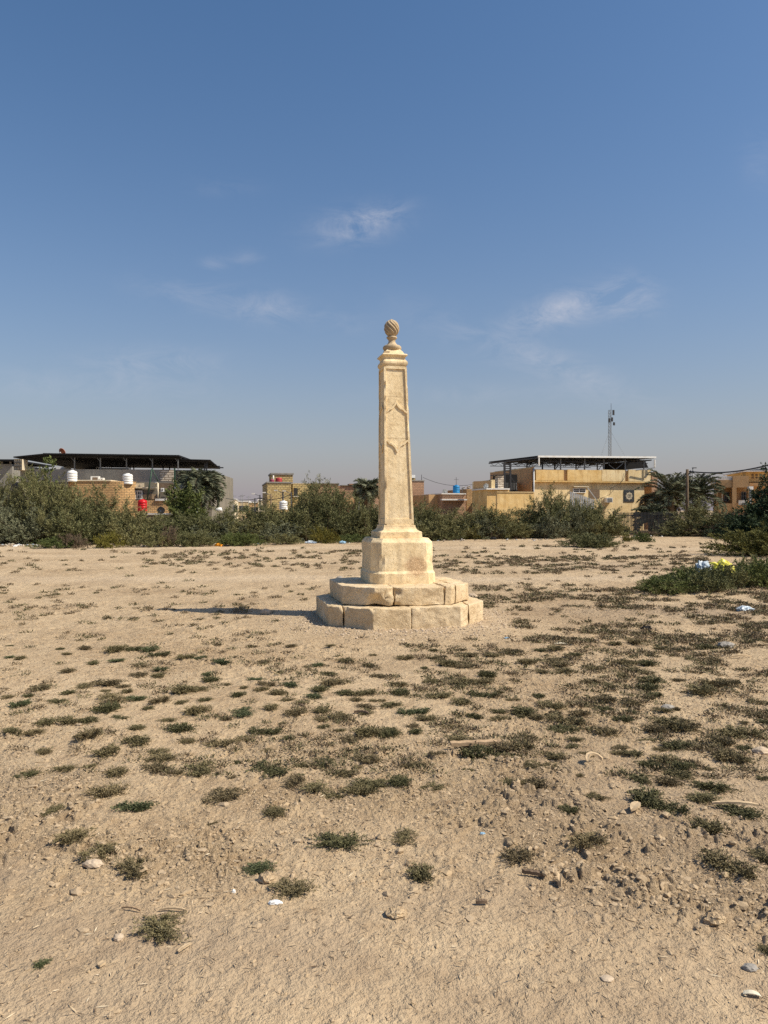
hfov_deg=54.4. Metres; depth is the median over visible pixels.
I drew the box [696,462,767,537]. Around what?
dark tree
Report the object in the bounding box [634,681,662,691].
weed tuft
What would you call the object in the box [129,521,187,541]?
saltbush
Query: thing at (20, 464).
water cage
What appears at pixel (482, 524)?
saltbush
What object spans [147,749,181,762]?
weed tuft
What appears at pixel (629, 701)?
weed tuft
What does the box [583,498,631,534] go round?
tamarisk shrub
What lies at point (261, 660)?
weed tuft
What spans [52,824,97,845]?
weed tuft
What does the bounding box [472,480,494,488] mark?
sunlit block
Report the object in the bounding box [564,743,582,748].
weed tuft
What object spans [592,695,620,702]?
weed tuft
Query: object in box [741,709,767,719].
weed tuft
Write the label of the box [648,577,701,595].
green weed
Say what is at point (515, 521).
tamarisk shrub
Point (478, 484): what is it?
brown house
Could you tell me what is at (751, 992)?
paper scrap
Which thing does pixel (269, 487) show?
yellow brick house
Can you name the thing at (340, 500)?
tamarisk shrub
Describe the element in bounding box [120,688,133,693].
weed tuft
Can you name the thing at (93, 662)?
weed tuft
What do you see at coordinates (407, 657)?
weed tuft
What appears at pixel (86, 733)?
weed tuft
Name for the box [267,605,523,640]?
gravel
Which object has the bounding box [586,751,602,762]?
palm bark
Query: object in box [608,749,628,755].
weed tuft
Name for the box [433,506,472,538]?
tamarisk shrub
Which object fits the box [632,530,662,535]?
bush
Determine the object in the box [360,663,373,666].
weed tuft
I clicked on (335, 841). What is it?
weed tuft
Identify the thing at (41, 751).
weed tuft
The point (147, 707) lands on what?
weed tuft
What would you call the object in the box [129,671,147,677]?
weed tuft
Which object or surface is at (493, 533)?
dead bush
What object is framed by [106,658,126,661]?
weed tuft
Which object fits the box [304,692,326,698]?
weed tuft
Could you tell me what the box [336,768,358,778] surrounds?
weed tuft
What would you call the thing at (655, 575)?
green weed
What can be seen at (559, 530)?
saltbush
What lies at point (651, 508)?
bush
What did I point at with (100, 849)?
weed tuft
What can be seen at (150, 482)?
steel prop
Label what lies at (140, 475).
cement house
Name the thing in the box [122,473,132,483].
water tank
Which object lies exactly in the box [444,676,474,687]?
weed tuft
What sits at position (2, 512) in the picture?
saltbush
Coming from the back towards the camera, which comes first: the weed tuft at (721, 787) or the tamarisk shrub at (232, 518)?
the tamarisk shrub at (232, 518)
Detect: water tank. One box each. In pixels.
[67,470,76,481]
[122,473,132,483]
[138,499,146,510]
[279,501,287,509]
[453,485,459,492]
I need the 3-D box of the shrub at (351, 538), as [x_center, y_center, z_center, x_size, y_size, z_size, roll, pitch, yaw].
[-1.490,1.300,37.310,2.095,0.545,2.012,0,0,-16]
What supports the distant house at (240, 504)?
on the ground at (226, 585)
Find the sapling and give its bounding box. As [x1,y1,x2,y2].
[13,455,70,504]
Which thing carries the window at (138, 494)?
in the yard room at (155, 500)
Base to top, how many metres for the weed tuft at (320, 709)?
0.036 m
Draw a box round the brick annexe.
[68,480,135,517]
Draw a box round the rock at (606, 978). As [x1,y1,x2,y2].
[600,975,613,981]
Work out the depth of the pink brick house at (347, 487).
69.04 m
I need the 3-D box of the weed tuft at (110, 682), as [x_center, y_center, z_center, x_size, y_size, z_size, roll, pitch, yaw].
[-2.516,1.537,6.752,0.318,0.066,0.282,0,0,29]
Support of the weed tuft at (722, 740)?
on the ground at (226, 585)
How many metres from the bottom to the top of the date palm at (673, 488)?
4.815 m
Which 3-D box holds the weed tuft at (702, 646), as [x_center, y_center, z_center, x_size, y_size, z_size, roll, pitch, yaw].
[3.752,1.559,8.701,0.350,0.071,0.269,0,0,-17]
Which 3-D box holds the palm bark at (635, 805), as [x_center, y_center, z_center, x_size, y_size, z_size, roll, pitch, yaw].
[1.307,1.526,3.879,0.045,0.022,0.125,0,0,36]
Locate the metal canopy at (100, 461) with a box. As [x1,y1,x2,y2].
[13,453,223,469]
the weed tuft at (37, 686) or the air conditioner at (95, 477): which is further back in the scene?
the air conditioner at (95, 477)
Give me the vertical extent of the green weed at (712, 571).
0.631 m
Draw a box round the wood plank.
[450,739,500,746]
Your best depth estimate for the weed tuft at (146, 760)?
4.69 m
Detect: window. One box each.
[135,491,142,498]
[573,488,585,492]
[724,492,728,500]
[741,492,746,499]
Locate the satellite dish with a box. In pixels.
[157,507,164,513]
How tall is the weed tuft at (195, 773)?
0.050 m
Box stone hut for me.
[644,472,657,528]
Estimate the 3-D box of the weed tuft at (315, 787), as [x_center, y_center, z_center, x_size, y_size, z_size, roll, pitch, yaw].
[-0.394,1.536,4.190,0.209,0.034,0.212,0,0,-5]
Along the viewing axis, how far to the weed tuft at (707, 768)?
4.54 m
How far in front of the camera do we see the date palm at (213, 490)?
45.42 m
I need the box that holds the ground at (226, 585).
[0,511,767,1023]
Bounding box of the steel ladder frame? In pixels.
[503,463,516,490]
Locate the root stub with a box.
[557,872,561,886]
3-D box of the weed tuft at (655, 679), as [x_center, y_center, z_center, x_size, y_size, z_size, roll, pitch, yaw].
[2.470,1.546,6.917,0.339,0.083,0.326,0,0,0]
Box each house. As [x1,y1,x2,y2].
[0,459,50,503]
[20,467,232,521]
[234,499,238,518]
[238,501,250,517]
[262,473,309,522]
[310,483,354,511]
[359,475,424,511]
[413,489,471,519]
[472,475,509,513]
[474,481,518,491]
[495,467,650,529]
[710,469,767,514]
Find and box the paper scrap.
[743,990,761,996]
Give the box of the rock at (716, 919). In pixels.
[703,912,726,926]
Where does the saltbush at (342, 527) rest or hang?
on the ground at (226, 585)
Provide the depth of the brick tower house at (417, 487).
66.94 m
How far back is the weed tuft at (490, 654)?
8.21 m
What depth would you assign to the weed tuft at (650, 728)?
5.32 m
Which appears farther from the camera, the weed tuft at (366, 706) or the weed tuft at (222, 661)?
the weed tuft at (222, 661)
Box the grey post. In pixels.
[747,486,752,502]
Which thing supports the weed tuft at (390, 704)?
on the ground at (226, 585)
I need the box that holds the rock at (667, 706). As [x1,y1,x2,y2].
[661,704,674,708]
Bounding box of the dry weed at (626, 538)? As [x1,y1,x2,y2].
[622,535,634,541]
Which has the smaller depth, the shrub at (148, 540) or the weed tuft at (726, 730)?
the weed tuft at (726, 730)
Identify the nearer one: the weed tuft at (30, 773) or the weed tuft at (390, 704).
the weed tuft at (30, 773)
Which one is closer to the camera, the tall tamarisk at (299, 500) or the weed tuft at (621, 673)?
the weed tuft at (621, 673)
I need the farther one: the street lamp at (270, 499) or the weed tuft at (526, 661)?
the street lamp at (270, 499)
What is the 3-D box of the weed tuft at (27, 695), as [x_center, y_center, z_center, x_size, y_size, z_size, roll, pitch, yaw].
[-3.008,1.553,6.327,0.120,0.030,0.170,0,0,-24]
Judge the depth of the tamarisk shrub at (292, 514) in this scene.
40.07 m
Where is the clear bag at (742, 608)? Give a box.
[736,605,753,611]
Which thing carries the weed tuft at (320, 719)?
on the ground at (226, 585)
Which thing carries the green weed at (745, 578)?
on the ground at (226, 585)
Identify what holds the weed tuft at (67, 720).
on the ground at (226, 585)
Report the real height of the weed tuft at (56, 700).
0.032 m
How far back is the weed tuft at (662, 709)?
5.84 m
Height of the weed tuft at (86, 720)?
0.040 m
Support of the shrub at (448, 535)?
on the ground at (226, 585)
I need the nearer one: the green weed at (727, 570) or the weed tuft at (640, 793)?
the weed tuft at (640, 793)
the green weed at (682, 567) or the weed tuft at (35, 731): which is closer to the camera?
the weed tuft at (35, 731)
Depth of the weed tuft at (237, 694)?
6.29 m
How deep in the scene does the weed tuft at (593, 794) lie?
4.05 m
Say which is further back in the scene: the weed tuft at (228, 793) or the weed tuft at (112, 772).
the weed tuft at (112, 772)
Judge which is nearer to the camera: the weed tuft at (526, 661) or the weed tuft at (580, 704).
the weed tuft at (580, 704)
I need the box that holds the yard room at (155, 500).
[133,468,175,524]
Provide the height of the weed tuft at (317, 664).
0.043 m
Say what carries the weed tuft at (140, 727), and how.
on the ground at (226, 585)
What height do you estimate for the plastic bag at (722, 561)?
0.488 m
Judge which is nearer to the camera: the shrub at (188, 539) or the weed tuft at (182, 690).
the weed tuft at (182, 690)
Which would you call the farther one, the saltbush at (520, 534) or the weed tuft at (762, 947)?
the saltbush at (520, 534)
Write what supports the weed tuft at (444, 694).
on the ground at (226, 585)
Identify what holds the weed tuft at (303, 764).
on the ground at (226, 585)
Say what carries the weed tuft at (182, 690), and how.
on the ground at (226, 585)
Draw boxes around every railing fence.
[613,512,634,534]
[635,512,657,532]
[657,511,679,534]
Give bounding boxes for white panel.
[570,492,593,508]
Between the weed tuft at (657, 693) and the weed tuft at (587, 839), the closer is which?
the weed tuft at (587, 839)
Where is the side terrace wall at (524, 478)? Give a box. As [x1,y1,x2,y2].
[490,467,531,491]
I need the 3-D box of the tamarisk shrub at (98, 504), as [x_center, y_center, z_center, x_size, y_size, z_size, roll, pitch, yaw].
[-13.940,0.016,37.067,3.080,3.283,3.366,0,0,-41]
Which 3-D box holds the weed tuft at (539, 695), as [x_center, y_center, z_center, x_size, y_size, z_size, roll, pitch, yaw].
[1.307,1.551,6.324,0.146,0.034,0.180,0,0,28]
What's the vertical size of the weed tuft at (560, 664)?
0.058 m
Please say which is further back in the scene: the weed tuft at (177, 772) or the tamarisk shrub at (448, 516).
the tamarisk shrub at (448, 516)
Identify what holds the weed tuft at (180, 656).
on the ground at (226, 585)
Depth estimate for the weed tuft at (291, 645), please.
8.68 m
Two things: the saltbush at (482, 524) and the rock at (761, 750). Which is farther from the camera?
the saltbush at (482, 524)
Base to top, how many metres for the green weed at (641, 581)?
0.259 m
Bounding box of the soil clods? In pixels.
[0,601,767,1023]
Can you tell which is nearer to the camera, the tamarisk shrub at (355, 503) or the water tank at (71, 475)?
the tamarisk shrub at (355, 503)
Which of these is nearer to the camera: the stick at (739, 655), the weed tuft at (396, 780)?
the weed tuft at (396, 780)
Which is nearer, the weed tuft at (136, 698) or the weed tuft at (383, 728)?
the weed tuft at (383, 728)
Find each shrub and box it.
[0,464,18,506]
[0,473,29,542]
[9,466,59,542]
[22,471,88,541]
[24,536,77,548]
[46,479,121,535]
[57,532,92,548]
[81,481,134,540]
[92,529,133,548]
[99,500,159,536]
[126,529,172,547]
[135,510,175,530]
[149,511,208,532]
[156,524,180,546]
[166,530,220,546]
[172,509,230,538]
[194,503,250,533]
[213,531,267,545]
[220,498,275,533]
[248,498,295,540]
[262,533,303,544]
[268,501,299,535]
[293,469,341,539]
[308,525,340,543]
[311,483,356,538]
[334,532,368,542]
[338,494,377,534]
[353,493,378,528]
[413,496,448,528]
[413,502,427,525]
[425,526,464,540]
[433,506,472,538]
[445,507,495,537]
[461,526,486,539]
[462,501,523,539]
[490,510,537,537]
[507,499,560,537]
[519,480,579,537]
[555,531,623,548]
[556,495,601,535]
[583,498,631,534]
[631,530,655,541]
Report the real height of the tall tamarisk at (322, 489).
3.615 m
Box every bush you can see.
[484,522,500,538]
[631,502,674,531]
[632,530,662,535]
[652,525,696,536]
[660,495,726,536]
[684,509,737,532]
[684,521,732,536]
[698,521,767,556]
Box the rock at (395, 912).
[386,905,406,918]
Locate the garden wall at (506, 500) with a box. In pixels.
[496,492,533,518]
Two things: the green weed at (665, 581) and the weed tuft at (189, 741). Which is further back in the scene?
the green weed at (665, 581)
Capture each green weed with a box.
[632,578,659,587]
[633,577,665,592]
[636,580,686,593]
[646,576,679,593]
[648,573,678,582]
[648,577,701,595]
[666,564,721,577]
[666,566,725,588]
[670,563,736,590]
[672,564,694,574]
[684,572,734,594]
[699,562,742,588]
[701,568,739,590]
[708,560,757,588]
[733,559,765,570]
[734,551,766,567]
[735,557,767,587]
[745,556,767,569]
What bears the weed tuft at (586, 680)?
on the ground at (226, 585)
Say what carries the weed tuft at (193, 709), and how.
on the ground at (226, 585)
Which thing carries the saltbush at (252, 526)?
on the ground at (226, 585)
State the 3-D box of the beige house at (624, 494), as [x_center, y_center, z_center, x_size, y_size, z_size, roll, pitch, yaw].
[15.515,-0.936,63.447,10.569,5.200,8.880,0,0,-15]
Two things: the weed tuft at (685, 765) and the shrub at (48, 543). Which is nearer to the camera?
the weed tuft at (685, 765)
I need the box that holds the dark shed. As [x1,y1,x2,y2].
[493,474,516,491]
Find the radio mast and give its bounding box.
[604,410,624,455]
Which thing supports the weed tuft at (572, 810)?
on the ground at (226, 585)
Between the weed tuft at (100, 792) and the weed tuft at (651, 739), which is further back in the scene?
the weed tuft at (651, 739)
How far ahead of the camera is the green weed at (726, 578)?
14.99 m
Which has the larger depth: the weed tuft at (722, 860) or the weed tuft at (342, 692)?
the weed tuft at (342, 692)
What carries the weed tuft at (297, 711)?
on the ground at (226, 585)
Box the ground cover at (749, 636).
[0,544,767,780]
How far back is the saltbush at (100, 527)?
35.26 m
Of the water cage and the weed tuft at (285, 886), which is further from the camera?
the water cage
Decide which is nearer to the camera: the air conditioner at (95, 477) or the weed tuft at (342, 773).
the weed tuft at (342, 773)
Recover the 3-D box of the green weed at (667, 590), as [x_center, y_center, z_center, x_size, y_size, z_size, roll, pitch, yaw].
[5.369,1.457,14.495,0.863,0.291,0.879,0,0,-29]
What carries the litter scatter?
on the ground at (226, 585)
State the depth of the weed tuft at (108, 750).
4.79 m
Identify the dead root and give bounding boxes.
[476,899,486,903]
[522,868,542,875]
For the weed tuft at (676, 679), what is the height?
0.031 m
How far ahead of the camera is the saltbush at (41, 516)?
35.11 m
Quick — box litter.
[268,899,282,904]
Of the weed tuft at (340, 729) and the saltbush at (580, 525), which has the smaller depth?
the weed tuft at (340, 729)
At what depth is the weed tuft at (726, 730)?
5.21 m
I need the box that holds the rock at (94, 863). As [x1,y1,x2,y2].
[82,859,103,867]
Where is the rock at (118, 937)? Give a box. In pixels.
[113,933,123,941]
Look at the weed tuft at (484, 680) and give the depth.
6.82 m
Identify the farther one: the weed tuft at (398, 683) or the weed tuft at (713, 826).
the weed tuft at (398, 683)
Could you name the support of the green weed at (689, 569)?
on the ground at (226, 585)
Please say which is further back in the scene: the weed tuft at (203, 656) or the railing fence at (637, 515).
the railing fence at (637, 515)
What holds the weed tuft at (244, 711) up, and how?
on the ground at (226, 585)
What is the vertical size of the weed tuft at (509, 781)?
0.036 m
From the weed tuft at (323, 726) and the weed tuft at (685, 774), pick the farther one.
the weed tuft at (323, 726)
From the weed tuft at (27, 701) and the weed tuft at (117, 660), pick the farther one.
the weed tuft at (117, 660)
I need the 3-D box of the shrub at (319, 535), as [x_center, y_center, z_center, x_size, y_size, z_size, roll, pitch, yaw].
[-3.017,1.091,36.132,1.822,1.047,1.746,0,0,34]
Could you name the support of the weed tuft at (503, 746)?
on the ground at (226, 585)
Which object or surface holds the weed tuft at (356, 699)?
on the ground at (226, 585)
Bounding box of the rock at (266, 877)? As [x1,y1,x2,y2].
[257,871,274,883]
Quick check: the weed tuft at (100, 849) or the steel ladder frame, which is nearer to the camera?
the weed tuft at (100, 849)
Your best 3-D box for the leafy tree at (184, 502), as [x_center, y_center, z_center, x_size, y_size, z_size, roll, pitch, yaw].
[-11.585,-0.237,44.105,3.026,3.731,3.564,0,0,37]
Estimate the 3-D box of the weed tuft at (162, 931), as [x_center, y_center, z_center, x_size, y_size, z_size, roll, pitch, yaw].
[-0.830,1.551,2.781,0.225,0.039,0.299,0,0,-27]
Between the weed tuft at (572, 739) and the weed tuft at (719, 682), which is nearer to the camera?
the weed tuft at (572, 739)
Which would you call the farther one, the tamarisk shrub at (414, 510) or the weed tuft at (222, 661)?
the tamarisk shrub at (414, 510)
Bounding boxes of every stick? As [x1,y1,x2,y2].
[121,905,140,910]
[159,906,186,910]
[354,710,368,713]
[729,654,750,657]
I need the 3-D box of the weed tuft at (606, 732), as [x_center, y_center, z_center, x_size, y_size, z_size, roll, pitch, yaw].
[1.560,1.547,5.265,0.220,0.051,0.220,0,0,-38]
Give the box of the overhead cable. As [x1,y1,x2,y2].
[689,465,766,472]
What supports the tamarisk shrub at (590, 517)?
on the ground at (226, 585)
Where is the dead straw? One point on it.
(346, 867)
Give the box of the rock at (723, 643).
[717,641,735,647]
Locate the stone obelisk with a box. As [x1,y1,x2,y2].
[316,319,483,629]
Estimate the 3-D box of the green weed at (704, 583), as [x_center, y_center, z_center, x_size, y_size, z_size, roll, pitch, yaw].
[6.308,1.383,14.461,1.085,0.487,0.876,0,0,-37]
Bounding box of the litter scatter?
[0,535,684,546]
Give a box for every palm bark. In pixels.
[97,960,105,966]
[177,942,191,952]
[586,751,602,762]
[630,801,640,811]
[712,800,758,805]
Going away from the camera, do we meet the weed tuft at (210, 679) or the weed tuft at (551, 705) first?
the weed tuft at (551, 705)
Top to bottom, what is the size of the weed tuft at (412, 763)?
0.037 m
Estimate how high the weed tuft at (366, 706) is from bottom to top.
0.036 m
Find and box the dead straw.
[0,609,767,1020]
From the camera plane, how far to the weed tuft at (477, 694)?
6.31 m
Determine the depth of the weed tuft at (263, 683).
6.70 m
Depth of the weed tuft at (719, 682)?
6.74 m
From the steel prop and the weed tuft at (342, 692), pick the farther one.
the steel prop
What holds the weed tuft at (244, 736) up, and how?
on the ground at (226, 585)
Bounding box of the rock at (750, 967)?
[742,963,758,971]
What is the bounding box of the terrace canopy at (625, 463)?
[489,456,655,477]
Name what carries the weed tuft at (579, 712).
on the ground at (226, 585)
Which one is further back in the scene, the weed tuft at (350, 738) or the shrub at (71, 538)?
the shrub at (71, 538)
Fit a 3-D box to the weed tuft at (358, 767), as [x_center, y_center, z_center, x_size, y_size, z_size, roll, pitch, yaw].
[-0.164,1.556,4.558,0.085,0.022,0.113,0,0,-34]
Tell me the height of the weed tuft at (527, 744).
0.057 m
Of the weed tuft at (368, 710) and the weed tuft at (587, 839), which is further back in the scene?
the weed tuft at (368, 710)
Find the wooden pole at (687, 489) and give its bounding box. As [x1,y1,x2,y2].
[685,469,690,520]
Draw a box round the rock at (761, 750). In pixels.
[751,746,767,754]
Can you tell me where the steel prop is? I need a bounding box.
[147,469,158,498]
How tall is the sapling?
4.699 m
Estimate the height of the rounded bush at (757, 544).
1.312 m
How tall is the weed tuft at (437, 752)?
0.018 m
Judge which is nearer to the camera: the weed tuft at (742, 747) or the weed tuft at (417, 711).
the weed tuft at (742, 747)
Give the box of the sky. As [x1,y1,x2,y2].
[0,0,767,510]
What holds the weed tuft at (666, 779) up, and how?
on the ground at (226, 585)
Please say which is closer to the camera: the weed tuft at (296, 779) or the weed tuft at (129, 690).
the weed tuft at (296, 779)
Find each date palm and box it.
[173,466,226,510]
[351,477,378,513]
[635,468,707,520]
[635,489,680,530]
[675,471,729,512]
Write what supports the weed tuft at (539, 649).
on the ground at (226, 585)
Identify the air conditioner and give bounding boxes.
[91,476,99,479]
[604,498,612,501]
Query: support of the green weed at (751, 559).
on the ground at (226, 585)
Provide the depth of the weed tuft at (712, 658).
7.85 m
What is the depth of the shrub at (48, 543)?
31.48 m
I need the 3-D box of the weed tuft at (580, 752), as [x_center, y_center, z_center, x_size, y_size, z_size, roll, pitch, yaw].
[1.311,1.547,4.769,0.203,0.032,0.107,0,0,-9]
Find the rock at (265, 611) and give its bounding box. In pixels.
[260,609,270,614]
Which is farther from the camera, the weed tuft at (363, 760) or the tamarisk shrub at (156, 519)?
the tamarisk shrub at (156, 519)
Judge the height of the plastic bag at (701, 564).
0.462 m
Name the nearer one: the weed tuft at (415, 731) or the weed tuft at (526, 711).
the weed tuft at (415, 731)
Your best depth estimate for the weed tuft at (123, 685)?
6.67 m
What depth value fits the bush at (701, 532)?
45.25 m
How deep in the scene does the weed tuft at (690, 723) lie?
5.38 m
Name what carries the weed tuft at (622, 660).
on the ground at (226, 585)
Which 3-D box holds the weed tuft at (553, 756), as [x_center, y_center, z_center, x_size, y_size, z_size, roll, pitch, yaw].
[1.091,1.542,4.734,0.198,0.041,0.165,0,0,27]
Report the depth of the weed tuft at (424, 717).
5.63 m
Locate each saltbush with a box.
[0,492,25,543]
[0,500,59,544]
[26,496,78,541]
[41,496,113,544]
[75,505,123,543]
[94,508,155,544]
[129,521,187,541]
[157,520,220,538]
[189,518,255,541]
[220,517,268,543]
[255,519,304,542]
[274,505,326,540]
[314,499,363,540]
[345,497,378,538]
[369,504,421,533]
[414,516,450,540]
[427,512,481,539]
[461,510,506,539]
[499,520,537,538]
[528,508,572,538]
[553,500,597,536]
[584,511,636,536]
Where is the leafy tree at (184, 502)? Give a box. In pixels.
[159,478,210,529]
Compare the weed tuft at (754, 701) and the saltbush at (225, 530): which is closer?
the weed tuft at (754, 701)
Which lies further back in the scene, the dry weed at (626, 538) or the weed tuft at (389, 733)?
the dry weed at (626, 538)
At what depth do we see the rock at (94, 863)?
3.26 m
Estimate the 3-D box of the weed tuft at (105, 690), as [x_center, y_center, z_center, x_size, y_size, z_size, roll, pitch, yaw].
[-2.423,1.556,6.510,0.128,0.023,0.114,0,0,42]
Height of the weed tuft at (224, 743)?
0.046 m
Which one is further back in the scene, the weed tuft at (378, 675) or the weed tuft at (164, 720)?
the weed tuft at (378, 675)
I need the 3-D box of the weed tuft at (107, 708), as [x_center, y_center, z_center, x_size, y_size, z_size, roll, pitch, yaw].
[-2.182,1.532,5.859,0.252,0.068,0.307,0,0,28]
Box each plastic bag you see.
[696,560,711,571]
[710,558,734,571]
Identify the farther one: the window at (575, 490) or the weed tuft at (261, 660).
the window at (575, 490)
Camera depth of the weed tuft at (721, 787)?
4.20 m
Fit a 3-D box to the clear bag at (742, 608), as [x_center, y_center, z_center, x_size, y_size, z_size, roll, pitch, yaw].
[5.804,1.565,11.985,0.338,0.130,0.216,0,0,-11]
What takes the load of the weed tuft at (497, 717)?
on the ground at (226, 585)
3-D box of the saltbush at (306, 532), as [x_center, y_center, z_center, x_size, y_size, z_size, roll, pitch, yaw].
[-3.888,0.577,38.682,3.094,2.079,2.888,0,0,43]
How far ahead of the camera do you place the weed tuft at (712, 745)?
4.93 m
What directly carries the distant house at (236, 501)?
on the ground at (226, 585)
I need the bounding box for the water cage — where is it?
[14,459,27,470]
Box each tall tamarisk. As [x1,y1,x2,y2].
[285,491,316,512]
[291,478,353,523]
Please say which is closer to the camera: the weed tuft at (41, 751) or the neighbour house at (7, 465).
the weed tuft at (41, 751)
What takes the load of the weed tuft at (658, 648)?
on the ground at (226, 585)
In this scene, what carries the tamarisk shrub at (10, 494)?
on the ground at (226, 585)
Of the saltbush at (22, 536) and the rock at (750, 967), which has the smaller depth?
the rock at (750, 967)
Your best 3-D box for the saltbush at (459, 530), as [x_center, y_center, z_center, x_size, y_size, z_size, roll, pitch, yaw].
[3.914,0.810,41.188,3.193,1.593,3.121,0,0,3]
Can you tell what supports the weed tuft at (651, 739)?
on the ground at (226, 585)
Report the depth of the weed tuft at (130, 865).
3.24 m
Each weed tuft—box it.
[0,726,21,733]
[1,694,15,699]
[5,698,32,709]
[11,768,47,779]
[13,655,27,659]
[19,728,47,735]
[22,693,36,697]
[25,682,55,692]
[31,716,59,726]
[31,957,52,972]
[34,747,52,755]
[34,802,66,816]
[45,763,79,773]
[46,698,70,703]
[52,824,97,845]
[55,714,82,725]
[57,667,76,672]
[58,688,79,694]
[69,725,105,743]
[71,682,92,688]
[75,838,120,861]
[76,645,93,650]
[77,715,100,724]
[81,763,99,768]
[81,781,130,800]
[85,660,102,664]
[86,678,127,686]
[86,742,120,760]
[89,701,126,714]
[92,691,131,705]
[98,689,111,691]
[101,644,128,654]
[104,765,130,778]
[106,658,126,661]
[110,799,159,812]
[110,856,152,884]
[111,714,130,719]
[113,684,130,687]
[119,734,152,747]
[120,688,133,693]
[123,695,151,700]
[125,645,143,651]
[126,724,148,730]
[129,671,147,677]
[130,910,191,944]
[132,662,148,667]
[139,644,162,652]
[139,759,168,774]
[142,706,154,709]
[142,758,154,762]
[144,747,169,754]
[145,694,172,706]
[147,651,170,656]
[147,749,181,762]
[149,666,171,671]
[150,672,165,678]
[156,717,179,722]
[160,721,201,733]
[161,684,199,694]
[165,767,184,775]
[172,654,199,659]
[173,699,188,705]
[178,738,199,743]
[179,704,213,716]
[180,759,227,777]
[190,655,206,659]
[194,685,209,691]
[196,696,214,701]
[199,676,221,681]
[200,736,247,746]
[201,671,218,675]
[201,784,250,805]
[211,657,232,664]
[227,706,260,717]
[229,691,246,696]
[232,735,256,741]
[234,858,278,879]
[241,758,292,778]
[247,677,266,680]
[247,724,283,736]
[252,686,269,691]
[253,659,272,663]
[256,680,275,687]
[261,748,273,752]
[262,702,284,710]
[262,802,287,820]
[265,688,287,695]
[266,875,320,899]
[276,772,306,787]
[278,697,297,701]
[279,681,301,687]
[281,734,294,739]
[282,643,298,647]
[282,705,312,717]
[288,761,317,770]
[298,779,330,792]
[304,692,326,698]
[305,830,373,851]
[307,685,331,692]
[309,706,330,713]
[312,662,324,667]
[312,716,328,721]
[312,755,337,768]
[317,723,329,729]
[317,787,346,799]
[319,671,338,676]
[319,677,348,686]
[324,710,354,722]
[331,689,353,695]
[334,657,359,662]
[334,728,346,731]
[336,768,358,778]
[337,733,365,744]
[337,782,386,795]
[346,776,399,790]
[347,688,377,696]
[347,725,385,738]
[348,697,364,701]
[349,753,389,765]
[351,764,362,768]
[352,703,377,709]
[357,708,373,714]
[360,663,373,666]
[366,672,390,678]
[368,698,385,702]
[377,700,402,708]
[377,727,397,738]
[378,726,405,738]
[383,826,420,846]
[386,773,411,789]
[387,681,410,686]
[389,687,410,696]
[392,654,415,660]
[396,706,432,716]
[397,760,427,767]
[402,722,419,727]
[405,861,440,885]
[409,727,425,734]
[410,713,443,721]
[418,781,451,792]
[421,678,439,683]
[425,691,452,698]
[426,655,450,659]
[429,750,447,756]
[432,659,461,667]
[438,724,464,729]
[442,733,472,740]
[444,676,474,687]
[449,696,473,705]
[455,662,478,669]
[456,742,499,761]
[459,652,480,656]
[462,712,486,719]
[466,690,498,698]
[471,676,497,683]
[476,669,497,677]
[480,652,504,657]
[484,747,520,757]
[487,708,507,713]
[488,714,514,721]
[488,741,521,750]
[497,647,523,654]
[498,776,526,787]
[498,842,541,867]
[504,698,519,701]
[509,705,537,715]
[509,732,542,741]
[510,739,536,751]
[516,658,539,664]
[516,775,557,789]
[523,761,541,770]
[526,758,561,768]
[527,712,544,720]
[531,648,550,651]
[531,693,544,698]
[533,669,551,673]
[533,700,570,709]
[539,658,571,666]
[541,751,572,760]
[542,712,588,728]
[543,723,579,732]
[546,644,563,650]
[548,727,582,733]
[549,710,562,714]
[551,667,576,673]
[555,803,582,813]
[561,830,609,850]
[562,652,583,657]
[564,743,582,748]
[565,735,585,741]
[566,708,596,717]
[569,700,590,707]
[572,750,598,756]
[575,725,596,735]
[577,678,604,683]
[582,791,612,799]
[583,664,606,670]
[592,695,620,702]
[592,706,615,711]
[593,725,619,737]
[600,682,619,689]
[608,640,621,645]
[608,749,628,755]
[610,714,637,723]
[610,744,633,749]
[611,671,627,677]
[613,658,634,665]
[619,697,645,706]
[622,666,657,674]
[624,749,643,758]
[625,637,651,644]
[625,773,658,785]
[627,784,672,809]
[629,759,671,771]
[631,737,657,741]
[632,659,661,666]
[634,674,666,683]
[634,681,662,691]
[637,723,673,733]
[641,794,693,820]
[644,715,704,733]
[646,690,666,698]
[646,753,682,765]
[649,774,684,787]
[650,645,667,649]
[650,706,675,711]
[652,745,671,751]
[658,738,694,752]
[661,767,695,780]
[663,760,696,770]
[668,678,685,681]
[668,718,703,733]
[683,790,721,806]
[683,815,733,835]
[684,780,744,794]
[685,681,724,696]
[686,740,722,752]
[695,643,717,649]
[695,844,766,884]
[698,677,751,687]
[701,747,753,765]
[702,767,717,771]
[704,655,729,663]
[706,733,738,747]
[714,724,767,742]
[714,804,767,820]
[734,744,752,750]
[735,757,753,763]
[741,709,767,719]
[743,697,767,705]
[744,846,767,863]
[753,718,767,724]
[754,942,767,954]
[755,774,767,780]
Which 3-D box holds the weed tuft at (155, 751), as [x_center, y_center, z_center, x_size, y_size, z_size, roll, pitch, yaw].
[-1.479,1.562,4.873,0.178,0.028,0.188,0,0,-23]
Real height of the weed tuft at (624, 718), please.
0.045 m
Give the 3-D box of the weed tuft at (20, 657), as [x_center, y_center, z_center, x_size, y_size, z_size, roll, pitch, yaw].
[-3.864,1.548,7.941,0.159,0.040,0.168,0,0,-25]

